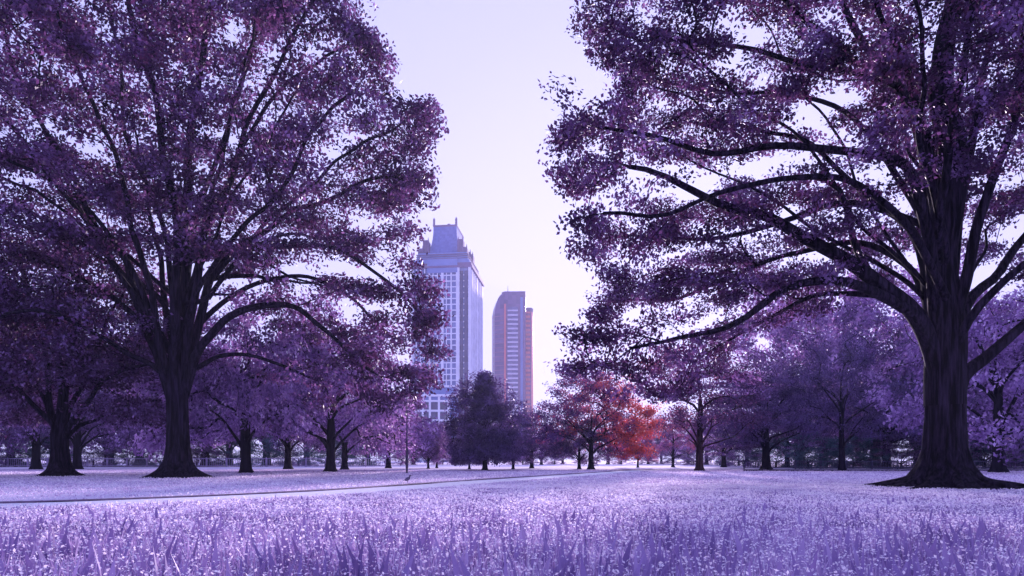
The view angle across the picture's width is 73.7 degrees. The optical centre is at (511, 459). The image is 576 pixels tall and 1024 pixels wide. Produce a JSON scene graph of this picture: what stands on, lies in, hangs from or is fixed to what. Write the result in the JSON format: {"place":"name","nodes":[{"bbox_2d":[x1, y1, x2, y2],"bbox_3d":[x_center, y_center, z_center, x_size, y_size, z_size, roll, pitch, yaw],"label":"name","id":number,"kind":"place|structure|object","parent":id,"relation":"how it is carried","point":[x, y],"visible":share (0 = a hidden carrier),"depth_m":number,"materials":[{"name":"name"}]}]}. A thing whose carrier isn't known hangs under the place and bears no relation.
{"place":"outdoors","nodes":[
{"label":"outdoors","id":0,"kind":"place"},
{"bbox_2d":[0,468,865,508],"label":"path","id":1,"kind":"structure","parent":0,"point":[376,489],"depth_m":23.51,"materials":[{"name":"concrete"}]},
{"bbox_2d":[415,385,459,461],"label":"office block","id":2,"kind":"structure","parent":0,"point":[436,405],"depth_m":330.40,"materials":[{"name":"blue stone"}]},
{"bbox_2d":[431,412,437,418],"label":"window","id":3,"kind":"structure","parent":2,"relation":"in","point":[433,414],"depth_m":330.38,"materials":[{"name":"blue glass"}]},
{"bbox_2d":[431,403,437,408],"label":"window","id":4,"kind":"structure","parent":2,"relation":"in","point":[433,405],"depth_m":330.38,"materials":[{"name":"blue glass"}]},
{"bbox_2d":[440,412,446,418],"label":"window","id":5,"kind":"structure","parent":2,"relation":"in","point":[442,416],"depth_m":330.38,"materials":[{"name":"blue glass"}]},
{"bbox_2d":[440,403,446,408],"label":"window","id":6,"kind":"structure","parent":2,"relation":"in","point":[442,406],"depth_m":330.38,"materials":[{"name":"blue glass"}]},
{"bbox_2d":[411,217,483,423],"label":"office tower","id":7,"kind":"structure","parent":0,"point":[449,257],"depth_m":421.63,"materials":[{"name":"blue glass"}]},
{"bbox_2d":[0,483,1023,575],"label":"meadow grass","id":8,"kind":"structure","parent":0,"point":[945,549],"depth_m":8.62,"materials":[{"name":"plant"}]},
{"bbox_2d":[0,461,1023,575],"bbox_3d":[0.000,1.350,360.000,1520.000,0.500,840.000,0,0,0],"label":"ground","id":9,"kind":"structure","parent":0,"point":[571,465],"depth_m":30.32,"materials":[{"name":"plant"}]},
{"bbox_2d":[0,425,27,466],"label":"bush","id":10,"kind":"object","parent":9,"relation":"on","point":[4,462],"visible":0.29,"depth_m":103.97,"materials":[{"name":"purple plant"}]},
{"bbox_2d":[0,438,46,466],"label":"bush","id":11,"kind":"object","parent":9,"relation":"on","point":[29,454],"visible":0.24,"depth_m":105.50,"materials":[{"name":"purple plant"}]},
{"bbox_2d":[9,431,91,466],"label":"bush","id":12,"kind":"object","parent":9,"relation":"on","point":[47,452],"visible":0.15,"depth_m":105.81,"materials":[{"name":"purple plant"}]},
{"bbox_2d":[3,425,100,464],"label":"tree","id":13,"kind":"object","parent":9,"relation":"on","point":[46,444],"visible":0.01,"depth_m":118.35,"materials":[{"name":"purple plant"}]},
{"bbox_2d":[0,301,113,468],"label":"tree","id":14,"kind":"object","parent":9,"relation":"on","point":[36,456],"visible":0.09,"depth_m":77.66,"materials":[{"name":"purple plant"}]},
{"bbox_2d":[0,323,165,468],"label":"tree","id":15,"kind":"object","parent":9,"relation":"on","point":[79,445],"visible":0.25,"depth_m":78.96,"materials":[{"name":"purple plant"}]},
{"bbox_2d":[70,436,122,466],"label":"bush","id":16,"kind":"object","parent":9,"relation":"on","point":[108,452],"visible":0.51,"depth_m":106.34,"materials":[{"name":"purple plant"}]},
{"bbox_2d":[30,329,162,466],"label":"tree","id":17,"kind":"object","parent":9,"relation":"on","point":[45,447],"depth_m":108.91,"materials":[{"name":"purple plant"}]},
{"bbox_2d":[0,193,233,476],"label":"oak tree","id":18,"kind":"object","parent":9,"relation":"on","point":[98,367],"visible":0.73,"depth_m":43.20,"materials":[{"name":"purple plant"}]},
{"bbox_2d":[92,433,156,466],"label":"bush","id":19,"kind":"object","parent":9,"relation":"on","point":[133,462],"visible":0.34,"depth_m":109.88,"materials":[{"name":"purple plant"}]},
{"bbox_2d":[123,439,163,466],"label":"bush","id":20,"kind":"object","parent":9,"relation":"on","point":[145,455],"visible":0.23,"depth_m":110.11,"materials":[{"name":"purple plant"}]},
{"bbox_2d":[87,325,237,453],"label":"tree","id":21,"kind":"object","parent":9,"relation":"on","point":[195,376],"visible":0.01,"depth_m":117.00,"materials":[{"name":"purple plant"}]},
{"bbox_2d":[0,457,385,466],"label":"railing fence","id":22,"kind":"object","parent":9,"relation":"on","point":[146,465],"visible":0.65,"depth_m":102.97,"materials":[{"name":"metal"}]},
{"bbox_2d":[101,347,300,466],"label":"tree","id":23,"kind":"object","parent":9,"relation":"on","point":[210,415],"visible":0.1,"depth_m":106.97,"materials":[{"name":"purple plant"}]},
{"bbox_2d":[191,436,232,466],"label":"bush","id":24,"kind":"object","parent":9,"relation":"on","point":[202,453],"visible":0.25,"depth_m":108.54,"materials":[{"name":"purple plant"}]},
{"bbox_2d":[192,436,254,466],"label":"bush","id":25,"kind":"object","parent":9,"relation":"on","point":[231,451],"visible":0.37,"depth_m":111.79,"materials":[{"name":"purple plant"}]},
{"bbox_2d":[190,371,264,464],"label":"tree","id":26,"kind":"object","parent":9,"relation":"on","point":[219,426],"depth_m":119.29,"materials":[{"name":"purple plant"}]},
{"bbox_2d":[0,0,454,477],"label":"oak tree","id":27,"kind":"object","parent":9,"relation":"on","point":[51,160],"visible":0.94,"depth_m":40.94,"materials":[{"name":"purple plant"}]},
{"bbox_2d":[118,263,357,472],"bbox_3d":[-21.830,-6.704,56.078,17.616,16.544,17.966,0,0,17],"label":"tree","id":28,"kind":"object","parent":9,"relation":"on","point":[243,389],"visible":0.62,"depth_m":52.55,"materials":[{"name":"purple plant"}]},
{"bbox_2d":[211,384,316,464],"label":"tree","id":29,"kind":"object","parent":9,"relation":"on","point":[269,461],"visible":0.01,"depth_m":124.56,"materials":[{"name":"purple plant"}]},
{"bbox_2d":[230,433,301,466],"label":"bush","id":30,"kind":"object","parent":9,"relation":"on","point":[266,453],"visible":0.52,"depth_m":110.25,"materials":[{"name":"purple plant"}]},
{"bbox_2d":[214,342,352,468],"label":"tree","id":31,"kind":"object","parent":9,"relation":"on","point":[288,446],"visible":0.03,"depth_m":79.67,"materials":[{"name":"purple plant"}]},
{"bbox_2d":[269,436,325,464],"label":"bush","id":32,"kind":"object","parent":9,"relation":"on","point":[292,460],"visible":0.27,"depth_m":114.21,"materials":[{"name":"purple plant"}]},
{"bbox_2d":[255,420,342,464],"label":"tree","id":33,"kind":"object","parent":9,"relation":"on","point":[303,443],"visible":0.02,"depth_m":129.51,"materials":[{"name":"purple plant"}]},
{"bbox_2d":[210,300,443,471],"bbox_3d":[-16.398,-5.787,61.960,18.291,14.602,18.655,0,0,-45],"label":"tree","id":34,"kind":"object","parent":9,"relation":"on","point":[359,413],"visible":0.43,"depth_m":61.64,"materials":[{"name":"purple plant"}]},
{"bbox_2d":[296,437,357,466],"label":"bush","id":35,"kind":"object","parent":9,"relation":"on","point":[311,453],"visible":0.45,"depth_m":111.23,"materials":[{"name":"purple plant"}]},
{"bbox_2d":[301,362,402,469],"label":"tree","id":36,"kind":"object","parent":9,"relation":"on","point":[345,446],"visible":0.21,"depth_m":75.70,"materials":[{"name":"purple plant"}]},
{"bbox_2d":[337,440,391,464],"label":"bush","id":37,"kind":"object","parent":9,"relation":"on","point":[360,461],"visible":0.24,"depth_m":114.55,"materials":[{"name":"purple plant"}]},
{"bbox_2d":[335,401,417,464],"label":"tree","id":38,"kind":"object","parent":9,"relation":"on","point":[374,446],"visible":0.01,"depth_m":129.26,"materials":[{"name":"purple plant"}]},
{"bbox_2d":[350,371,428,467],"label":"tree","id":39,"kind":"object","parent":9,"relation":"on","point":[388,462],"visible":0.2,"depth_m":87.64,"materials":[{"name":"purple plant"}]},
{"bbox_2d":[0,468,786,503],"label":"path verge","id":40,"kind":"structure","parent":9,"relation":"on","point":[104,499],"depth_m":22.08,"materials":[{"name":"plant"}]},
{"bbox_2d":[391,451,419,464],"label":"bush","id":41,"kind":"object","parent":9,"relation":"on","point":[395,457],"visible":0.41,"depth_m":149.07,"materials":[{"name":"purple plant"}]},
{"bbox_2d":[406,398,407,472],"bbox_3d":[-8.335,-2.210,54.154,0.320,6.620,0.320,0,0,0],"label":"lamp pole","id":42,"kind":"object","parent":9,"relation":"on","point":[406,440],"visible":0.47,"depth_m":54.11,"materials":[{"name":"metal"}]},
{"bbox_2d":[391,416,436,464],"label":"tree","id":43,"kind":"object","parent":9,"relation":"on","point":[409,452],"visible":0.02,"depth_m":149.02,"materials":[{"name":"purple plant"}]},
{"bbox_2d":[408,424,450,468],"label":"tree","id":44,"kind":"object","parent":9,"relation":"on","point":[438,451],"visible":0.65,"depth_m":83.41,"materials":[{"name":"purple plant"}]},
{"bbox_2d":[417,419,453,467],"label":"tree","id":45,"kind":"object","parent":9,"relation":"on","point":[444,439],"visible":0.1,"depth_m":89.47,"materials":[{"name":"purple plant"}]},
{"bbox_2d":[424,453,450,463],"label":"bush","id":46,"kind":"object","parent":9,"relation":"on","point":[442,461],"visible":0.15,"depth_m":159.38,"materials":[{"name":"purple plant"}]},
{"bbox_2d":[449,424,488,468],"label":"tree","id":47,"kind":"object","parent":9,"relation":"on","point":[465,464],"visible":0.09,"depth_m":79.14,"materials":[{"name":"purple plant"}]},
{"bbox_2d":[439,369,529,469],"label":"tree","id":48,"kind":"object","parent":9,"relation":"on","point":[488,410],"visible":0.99,"depth_m":69.78,"materials":[{"name":"purple plant"}]},
{"bbox_2d":[491,422,538,468],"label":"tree","id":49,"kind":"object","parent":9,"relation":"on","point":[525,453],"visible":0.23,"depth_m":78.51,"materials":[{"name":"purple plant"}]},
{"bbox_2d":[508,456,539,464],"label":"bush","id":50,"kind":"object","parent":9,"relation":"on","point":[523,461],"visible":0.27,"depth_m":149.68,"materials":[{"name":"purple plant"}]},
{"bbox_2d":[504,405,560,467],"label":"tree","id":51,"kind":"object","parent":9,"relation":"on","point":[532,448],"visible":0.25,"depth_m":87.39,"materials":[{"name":"purple plant"}]},
{"bbox_2d":[518,428,569,464],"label":"tree","id":52,"kind":"object","parent":9,"relation":"on","point":[541,463],"visible":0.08,"depth_m":149.24,"materials":[{"name":"purple plant"}]},
{"bbox_2d":[543,456,565,463],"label":"bush","id":53,"kind":"object","parent":9,"relation":"on","point":[552,462],"visible":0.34,"depth_m":164.96,"materials":[{"name":"purple plant"}]},
{"bbox_2d":[538,426,581,463],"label":"tree","id":54,"kind":"object","parent":9,"relation":"on","point":[570,453],"visible":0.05,"depth_m":168.29,"materials":[{"name":"purple plant"}]},
{"bbox_2d":[539,417,615,468],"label":"tree","id":55,"kind":"object","parent":9,"relation":"on","point":[564,445],"visible":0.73,"depth_m":78.65,"materials":[{"name":"purple plant"}]},
{"bbox_2d":[571,451,602,463],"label":"bush","id":56,"kind":"object","parent":9,"relation":"on","point":[583,452],"visible":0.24,"depth_m":174.02,"materials":[{"name":"purple plant"}]},
{"bbox_2d":[524,369,668,468],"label":"tree","id":57,"kind":"object","parent":9,"relation":"on","point":[623,434],"visible":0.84,"depth_m":77.22,"materials":[{"name":"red plant"}]},
{"bbox_2d":[588,429,639,463],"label":"tree","id":58,"kind":"object","parent":9,"relation":"on","point":[605,450],"visible":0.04,"depth_m":164.69,"materials":[{"name":"purple plant"}]},
{"bbox_2d":[610,447,634,463],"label":"bush","id":59,"kind":"object","parent":9,"relation":"on","point":[619,462],"visible":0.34,"depth_m":164.88,"materials":[{"name":"purple plant"}]},
{"bbox_2d":[616,421,660,467],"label":"tree","id":60,"kind":"object","parent":9,"relation":"on","point":[645,442],"visible":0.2,"depth_m":95.66,"materials":[{"name":"purple plant"}]},
{"bbox_2d":[633,452,661,463],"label":"bush","id":61,"kind":"object","parent":9,"relation":"on","point":[645,461],"visible":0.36,"depth_m":168.86,"materials":[{"name":"purple plant"}]},
{"bbox_2d":[632,434,667,463],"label":"tree","id":62,"kind":"object","parent":9,"relation":"on","point":[656,439],"visible":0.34,"depth_m":168.25,"materials":[{"name":"purple plant"}]},
{"bbox_2d":[644,429,685,463],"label":"tree","id":63,"kind":"object","parent":9,"relation":"on","point":[669,451],"visible":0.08,"depth_m":189.39,"materials":[{"name":"purple plant"}]},
{"bbox_2d":[655,449,683,463],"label":"bush","id":64,"kind":"object","parent":9,"relation":"on","point":[666,458],"visible":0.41,"depth_m":175.42,"materials":[{"name":"purple plant"}]},
{"bbox_2d":[652,410,695,466],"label":"tree","id":65,"kind":"object","parent":9,"relation":"on","point":[673,445],"visible":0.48,"depth_m":99.85,"materials":[{"name":"purple plant"}]},
{"bbox_2d":[667,428,710,462],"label":"tree","id":66,"kind":"object","parent":9,"relation":"on","point":[681,451],"visible":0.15,"depth_m":158.51,"materials":[{"name":"purple plant"}]},
{"bbox_2d":[670,421,716,464],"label":"tree","id":67,"kind":"object","parent":9,"relation":"on","point":[689,448],"visible":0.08,"depth_m":149.49,"materials":[{"name":"purple plant"}]},
{"bbox_2d":[680,450,706,464],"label":"bush","id":68,"kind":"object","parent":9,"relation":"on","point":[689,459],"visible":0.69,"depth_m":134.55,"materials":[{"name":"purple plant"}]},
{"bbox_2d":[678,450,711,463],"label":"bush","id":69,"kind":"object","parent":9,"relation":"on","point":[693,458],"visible":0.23,"depth_m":158.62,"materials":[{"name":"purple plant"}]},
{"bbox_2d":[634,322,780,470],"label":"tree","id":70,"kind":"object","parent":9,"relation":"on","point":[700,419],"visible":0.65,"depth_m":66.70,"materials":[{"name":"purple plant"}]},
{"bbox_2d":[703,448,739,464],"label":"bush","id":71,"kind":"object","parent":9,"relation":"on","point":[710,458],"visible":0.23,"depth_m":139.88,"materials":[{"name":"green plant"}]},
{"bbox_2d":[681,408,771,466],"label":"tree","id":72,"kind":"object","parent":9,"relation":"on","point":[723,459],"visible":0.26,"depth_m":99.71,"materials":[{"name":"purple plant"}]},
{"bbox_2d":[706,436,770,465],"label":"bush","id":73,"kind":"object","parent":9,"relation":"on","point":[716,463],"visible":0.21,"depth_m":124.95,"materials":[{"name":"purple plant"}]},
{"bbox_2d":[716,448,774,466],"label":"bush","id":74,"kind":"object","parent":9,"relation":"on","point":[733,457],"visible":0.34,"depth_m":109.98,"materials":[{"name":"purple plant"}]},
{"bbox_2d":[709,408,782,460],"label":"tree","id":75,"kind":"object","parent":9,"relation":"on","point":[733,435],"visible":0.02,"depth_m":128.89,"materials":[{"name":"purple plant"}]},
{"bbox_2d":[690,357,852,468],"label":"tree","id":76,"kind":"object","parent":9,"relation":"on","point":[783,395],"visible":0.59,"depth_m":74.96,"materials":[{"name":"purple plant"}]},
{"bbox_2d":[744,434,805,466],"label":"bush","id":77,"kind":"object","parent":9,"relation":"on","point":[756,457],"visible":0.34,"depth_m":97.39,"materials":[{"name":"purple plant"}]},
{"bbox_2d":[536,0,1023,490],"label":"oak tree","id":78,"kind":"object","parent":9,"relation":"on","point":[938,180],"visible":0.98,"depth_m":25.57,"materials":[{"name":"purple plant"}]},
{"bbox_2d":[729,387,838,466],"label":"tree","id":79,"kind":"object","parent":9,"relation":"on","point":[775,433],"visible":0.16,"depth_m":95.60,"materials":[{"name":"purple plant"}]},
{"bbox_2d":[716,270,891,465],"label":"tree","id":80,"kind":"object","parent":9,"relation":"on","point":[788,332],"visible":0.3,"depth_m":95.31,"materials":[{"name":"purple plant"}]},
{"bbox_2d":[770,431,838,468],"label":"bush","id":81,"kind":"object","parent":9,"relation":"on","point":[800,455],"visible":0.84,"depth_m":83.18,"materials":[{"name":"purple plant"}]},
{"bbox_2d":[771,404,869,456],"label":"tree","id":82,"kind":"object","parent":9,"relation":"on","point":[820,441],"visible":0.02,"depth_m":115.39,"materials":[{"name":"purple plant"}]},
{"bbox_2d":[782,421,881,468],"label":"bush","id":83,"kind":"object","parent":9,"relation":"on","point":[820,445],"visible":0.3,"depth_m":86.60,"materials":[{"name":"purple plant"}]},
{"bbox_2d":[774,325,901,470],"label":"tree","id":84,"kind":"object","parent":9,"relation":"on","point":[815,377],"visible":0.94,"depth_m":65.84,"materials":[{"name":"purple plant"}]},
{"bbox_2d":[823,434,896,468],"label":"bush","id":85,"kind":"object","parent":9,"relation":"on","point":[863,457],"visible":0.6,"depth_m":83.11,"materials":[{"name":"purple plant"}]},
{"bbox_2d":[787,247,972,463],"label":"tree","id":86,"kind":"object","parent":9,"relation":"on","point":[876,319],"visible":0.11,"depth_m":101.70,"materials":[{"name":"purple plant"}]},
{"bbox_2d":[844,424,921,466],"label":"bush","id":87,"kind":"object","parent":9,"relation":"on","point":[874,457],"visible":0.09,"depth_m":90.50,"materials":[{"name":"purple plant"}]},
{"bbox_2d":[743,460,1023,468],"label":"railing fence","id":88,"kind":"object","parent":9,"relation":"on","point":[821,461],"visible":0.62,"depth_m":79.97,"materials":[{"name":"black metal"}]},
{"bbox_2d":[743,469,1023,470],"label":"timber edging","id":89,"kind":"object","parent":9,"relation":"on","point":[850,469],"visible":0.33,"depth_m":66.00,"materials":[{"name":"wood"}]},
{"bbox_2d":[805,344,973,468],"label":"tree","id":90,"kind":"object","parent":9,"relation":"on","point":[883,435],"visible":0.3,"depth_m":83.44,"materials":[{"name":"purple plant"}]},
{"bbox_2d":[861,435,921,468],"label":"bush","id":91,"kind":"object","parent":9,"relation":"on","point":[893,451],"visible":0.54,"depth_m":83.22,"materials":[{"name":"purple plant"}]},
{"bbox_2d":[844,331,993,464],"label":"tree","id":92,"kind":"object","parent":9,"relation":"on","point":[907,341],"visible":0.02,"depth_m":88.03,"materials":[{"name":"purple plant"}]},
{"bbox_2d":[875,431,980,466],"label":"bush","id":93,"kind":"object","parent":9,"relation":"on","point":[921,447],"visible":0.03,"depth_m":89.05,"materials":[{"name":"purple plant"}]},
{"bbox_2d":[855,283,1023,472],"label":"tree","id":94,"kind":"object","parent":9,"relation":"on","point":[1001,428],"visible":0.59,"depth_m":56.78,"materials":[{"name":"purple plant"}]},
{"bbox_2d":[862,305,1018,465],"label":"tree","id":95,"kind":"object","parent":9,"relation":"on","point":[974,375],"visible":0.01,"depth_m":121.79,"materials":[{"name":"purple plant"}]},
{"bbox_2d":[912,431,1009,466],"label":"bush","id":96,"kind":"object","parent":9,"relation":"on","point":[989,451],"visible":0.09,"depth_m":84.10,"materials":[{"name":"purple plant"}]},
{"bbox_2d":[911,339,1022,465],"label":"tree","id":97,"kind":"object","parent":9,"relation":"on","point":[990,418],"depth_m":112.00,"materials":[{"name":"purple plant"}]},
{"bbox_2d":[967,288,1023,445],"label":"tree","id":98,"kind":"object","parent":9,"relation":"on","point":[1006,313],"visible":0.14,"depth_m":79.47,"materials":[{"name":"purple plant"}]},
{"bbox_2d":[968,420,1023,468],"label":"bush","id":99,"kind":"object","parent":9,"relation":"on","point":[987,455],"visible":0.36,"depth_m":81.97,"materials":[{"name":"purple plant"}]},
{"bbox_2d":[970,438,1023,468],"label":"bush","id":100,"kind":"object","parent":9,"relation":"on","point":[1009,454],"visible":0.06,"depth_m":85.92,"materials":[{"name":"purple plant"}]},
{"bbox_2d":[982,440,1023,464],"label":"bush","id":101,"kind":"object","parent":9,"relation":"on","point":[1009,448],"visible":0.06,"depth_m":85.18,"materials":[{"name":"purple plant"}]},
{"bbox_2d":[0,0,1023,460],"label":"sky","id":102,"kind":"structure","parent":0,"point":[483,61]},
{"bbox_2d":[492,291,532,460],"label":"apartment tower","id":103,"kind":"structure","parent":0,"point":[512,339],"depth_m":499.83,"materials":[{"name":"purple glass"}]},
{"bbox_2d":[526,313,529,449],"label":"wing window","id":104,"kind":"structure","parent":103,"relation":"in","point":[526,313],"depth_m":502.05,"materials":[{"name":"blue glass"}]}
]}

